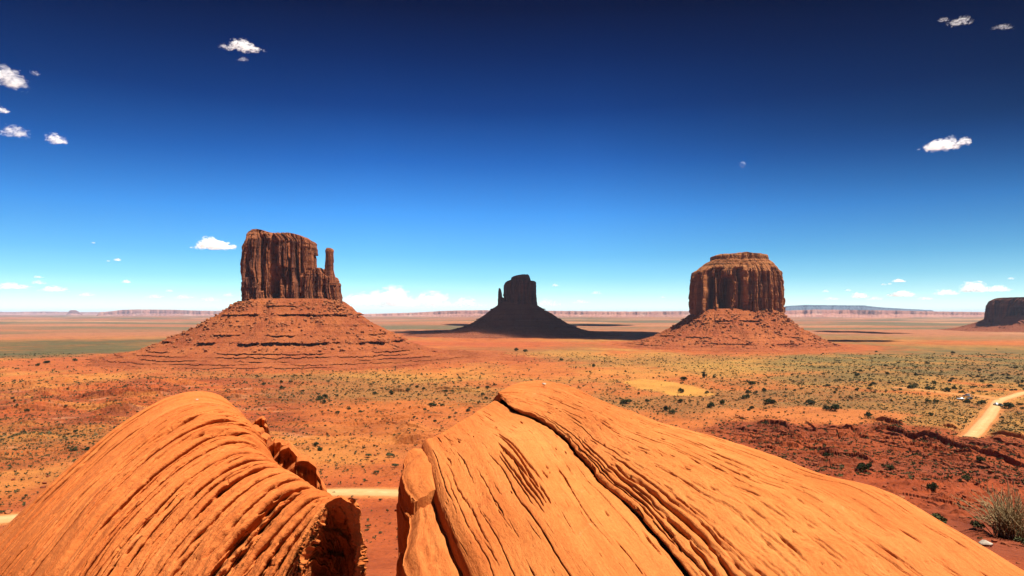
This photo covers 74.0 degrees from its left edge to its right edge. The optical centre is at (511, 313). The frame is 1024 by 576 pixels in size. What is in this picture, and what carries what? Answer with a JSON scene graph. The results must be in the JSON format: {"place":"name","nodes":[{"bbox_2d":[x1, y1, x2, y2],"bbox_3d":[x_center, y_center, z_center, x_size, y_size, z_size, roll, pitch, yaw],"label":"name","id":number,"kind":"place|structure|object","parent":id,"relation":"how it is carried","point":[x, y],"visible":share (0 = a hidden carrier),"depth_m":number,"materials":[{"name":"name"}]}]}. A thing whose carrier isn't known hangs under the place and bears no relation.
{"place":"outdoors","nodes":[
{"label":"outdoors","id":0,"kind":"place"},
{"bbox_2d":[0,489,397,523],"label":"road","id":1,"kind":"structure","parent":0,"point":[337,492],"depth_m":223.69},
{"bbox_2d":[0,315,1023,575],"bbox_3d":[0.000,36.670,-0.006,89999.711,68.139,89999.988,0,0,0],"label":"ground","id":2,"kind":"structure","parent":0,"point":[68,337],"depth_m":497.28,"materials":[{"name":"soil"}]},
{"bbox_2d":[0,311,98,314],"bbox_3d":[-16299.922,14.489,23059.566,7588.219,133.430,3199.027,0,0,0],"label":"distant mesa","id":3,"kind":"structure","parent":2,"relation":"on","point":[43,313],"depth_m":21971.99,"materials":[{"name":"brown stone"}]},
{"bbox_2d":[66,310,82,314],"bbox_3d":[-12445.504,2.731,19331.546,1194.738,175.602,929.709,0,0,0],"label":"distant mesa","id":4,"kind":"structure","parent":2,"relation":"on","point":[72,312],"depth_m":19010.78,"materials":[{"name":"stone"}]},
{"bbox_2d":[96,309,221,315],"bbox_3d":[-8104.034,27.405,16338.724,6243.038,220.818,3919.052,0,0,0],"label":"distant mesa","id":5,"kind":"structure","parent":2,"relation":"on","point":[144,312],"depth_m":14985.59,"materials":[{"name":"stone"}]},
{"bbox_2d":[0,391,367,575],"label":"sandstone boulder","id":6,"kind":"object","parent":2,"relation":"on","point":[204,484],"visible":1,"depth_m":6.53,"materials":[{"name":"orange stone"}]},
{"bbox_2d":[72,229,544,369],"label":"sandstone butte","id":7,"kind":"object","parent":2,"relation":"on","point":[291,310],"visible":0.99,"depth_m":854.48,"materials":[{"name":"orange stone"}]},
{"bbox_2d":[362,310,489,316],"bbox_3d":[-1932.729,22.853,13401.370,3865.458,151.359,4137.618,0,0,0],"label":"distant mesa","id":8,"kind":"structure","parent":2,"relation":"on","point":[468,313],"depth_m":11964.99,"materials":[{"name":"brown stone"}]},
{"bbox_2d":[0,352,1023,542],"bbox_3d":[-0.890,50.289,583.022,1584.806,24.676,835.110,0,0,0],"label":"scrub","id":9,"kind":"object","parent":2,"relation":"on","point":[742,440],"visible":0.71,"depth_m":441.28,"materials":[{"name":"green plant"}]},
{"bbox_2d":[403,274,624,338],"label":"sandstone butte","id":10,"kind":"object","parent":2,"relation":"on","point":[517,311],"visible":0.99,"depth_m":1792.07,"materials":[{"name":"brown stone"}]},
{"bbox_2d":[11,419,1023,572],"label":"loose stones","id":11,"kind":"object","parent":2,"relation":"on","point":[885,486],"visible":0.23,"depth_m":201.72,"materials":[{"name":"brown stone"}]},
{"bbox_2d":[548,311,689,316],"bbox_3d":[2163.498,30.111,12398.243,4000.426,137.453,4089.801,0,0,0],"label":"distant mesa","id":12,"kind":"structure","parent":2,"relation":"on","point":[621,314],"depth_m":10983.49,"materials":[{"name":"brown stone"}]},
{"bbox_2d":[620,399,631,403],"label":"juniper bush","id":13,"kind":"object","parent":2,"relation":"on","point":[625,400],"visible":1,"depth_m":454.82,"materials":[{"name":"green plant"}]},
{"bbox_2d":[396,380,1023,575],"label":"sandstone boulder","id":14,"kind":"object","parent":2,"relation":"on","point":[534,478],"visible":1,"depth_m":6.37,"materials":[{"name":"orange sandstone"}]},
{"bbox_2d":[707,402,714,406],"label":"juniper bush","id":15,"kind":"object","parent":2,"relation":"on","point":[710,404],"visible":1,"depth_m":428.95,"materials":[{"name":"green plant"}]},
{"bbox_2d":[612,252,852,352],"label":"sandstone butte","id":16,"kind":"object","parent":2,"relation":"on","point":[737,301],"visible":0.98,"depth_m":1205.32,"materials":[{"name":"orange stone"}]},
{"bbox_2d":[763,398,775,403],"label":"juniper bush","id":17,"kind":"object","parent":2,"relation":"on","point":[768,401],"visible":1,"depth_m":446.93,"materials":[{"name":"green plant"}]},
{"bbox_2d":[806,400,815,403],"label":"juniper bush","id":18,"kind":"object","parent":2,"relation":"on","point":[810,401],"visible":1,"depth_m":440.70,"materials":[{"name":"green plant"}]},
{"bbox_2d":[829,404,839,410],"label":"juniper bush","id":19,"kind":"object","parent":2,"relation":"on","point":[834,406],"visible":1,"depth_m":409.94,"materials":[{"name":"green plant"}]},
{"bbox_2d":[784,305,932,310],"bbox_3d":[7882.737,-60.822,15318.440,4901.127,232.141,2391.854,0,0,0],"label":"distant mountain","id":20,"kind":"structure","parent":2,"relation":"on","point":[827,307],"depth_m":14483.33,"materials":[{"name":"stone"}]},
{"bbox_2d":[856,463,868,469],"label":"juniper bush","id":21,"kind":"object","parent":2,"relation":"on","point":[864,465],"visible":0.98,"depth_m":187.47,"materials":[{"name":"green plant"}]},
{"bbox_2d":[864,412,872,417],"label":"juniper bush","id":22,"kind":"object","parent":2,"relation":"on","point":[868,414],"visible":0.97,"depth_m":382.23,"materials":[{"name":"green plant"}]},
{"bbox_2d":[785,310,984,317],"bbox_3d":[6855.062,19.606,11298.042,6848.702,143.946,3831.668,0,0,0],"label":"distant mesa","id":23,"kind":"structure","parent":2,"relation":"on","point":[849,313],"depth_m":9968.03,"materials":[{"name":"stone"}]},
{"bbox_2d":[926,482,938,490],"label":"juniper bush","id":24,"kind":"object","parent":2,"relation":"on","point":[933,485],"visible":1,"depth_m":137.57,"materials":[{"name":"green plant"}]},
{"bbox_2d":[931,513,946,523],"bbox_3d":[28.681,13.894,45.889,1.354,0.921,1.263,0,0,29],"label":"juniper bush","id":25,"kind":"object","parent":2,"relation":"on","point":[938,516],"visible":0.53,"depth_m":45.63,"materials":[{"name":"green plant"}]},
{"bbox_2d":[961,475,969,479],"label":"juniper bush","id":26,"kind":"object","parent":2,"relation":"on","point":[965,477],"visible":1,"depth_m":174.79,"materials":[{"name":"green plant"}]},
{"bbox_2d":[970,520,984,527],"bbox_3d":[27.928,12.670,40.775,0.753,0.378,0.946,0,0,-8],"label":"sagebrush","id":27,"kind":"object","parent":2,"relation":"on","point":[975,523],"visible":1,"depth_m":40.65,"materials":[{"name":"green plant"}]},
{"bbox_2d":[936,297,1023,332],"bbox_3d":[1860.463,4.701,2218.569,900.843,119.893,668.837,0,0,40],"label":"sandstone mesa","id":28,"kind":"structure","parent":2,"relation":"on","point":[1005,314],"depth_m":2246.42,"materials":[{"name":"brown stone"}]},
{"bbox_2d":[976,456,985,461],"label":"juniper bush","id":29,"kind":"object","parent":2,"relation":"on","point":[980,458],"visible":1,"depth_m":228.27,"materials":[{"name":"green plant"}]},
{"bbox_2d":[978,540,992,546],"bbox_3d":[22.334,10.948,32.157,0.727,0.488,0.666,0,0,-37],"label":"stone","id":30,"kind":"object","parent":2,"relation":"on","point":[985,543],"visible":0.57,"depth_m":31.95,"materials":[{"name":"white stone"}]},
{"bbox_2d":[950,475,1023,540],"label":"dry shrub","id":31,"kind":"object","parent":2,"relation":"on","point":[1007,522],"visible":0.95,"depth_m":39.97,"materials":[{"name":"beige plant"}]},
{"bbox_2d":[1000,402,1015,407],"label":"juniper bush","id":32,"kind":"object","parent":2,"relation":"on","point":[1007,404],"visible":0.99,"depth_m":421.94,"materials":[{"name":"green plant"}]},
{"bbox_2d":[1014,537,1023,544],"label":"sagebrush","id":33,"kind":"object","parent":2,"relation":"on","point":[1021,539],"visible":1,"depth_m":37.27,"materials":[{"name":"green plant"}]},
{"bbox_2d":[0,0,1023,313],"label":"sky","id":34,"kind":"structure","parent":0,"point":[602,153],"materials":[{"name":"blue"}]},
{"bbox_2d":[897,387,999,399],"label":"road","id":35,"kind":"structure","parent":0,"point":[990,398],"depth_m":501.27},
{"bbox_2d":[962,391,1023,437],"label":"road","id":36,"kind":"structure","parent":0,"point":[981,424],"depth_m":382.15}
]}

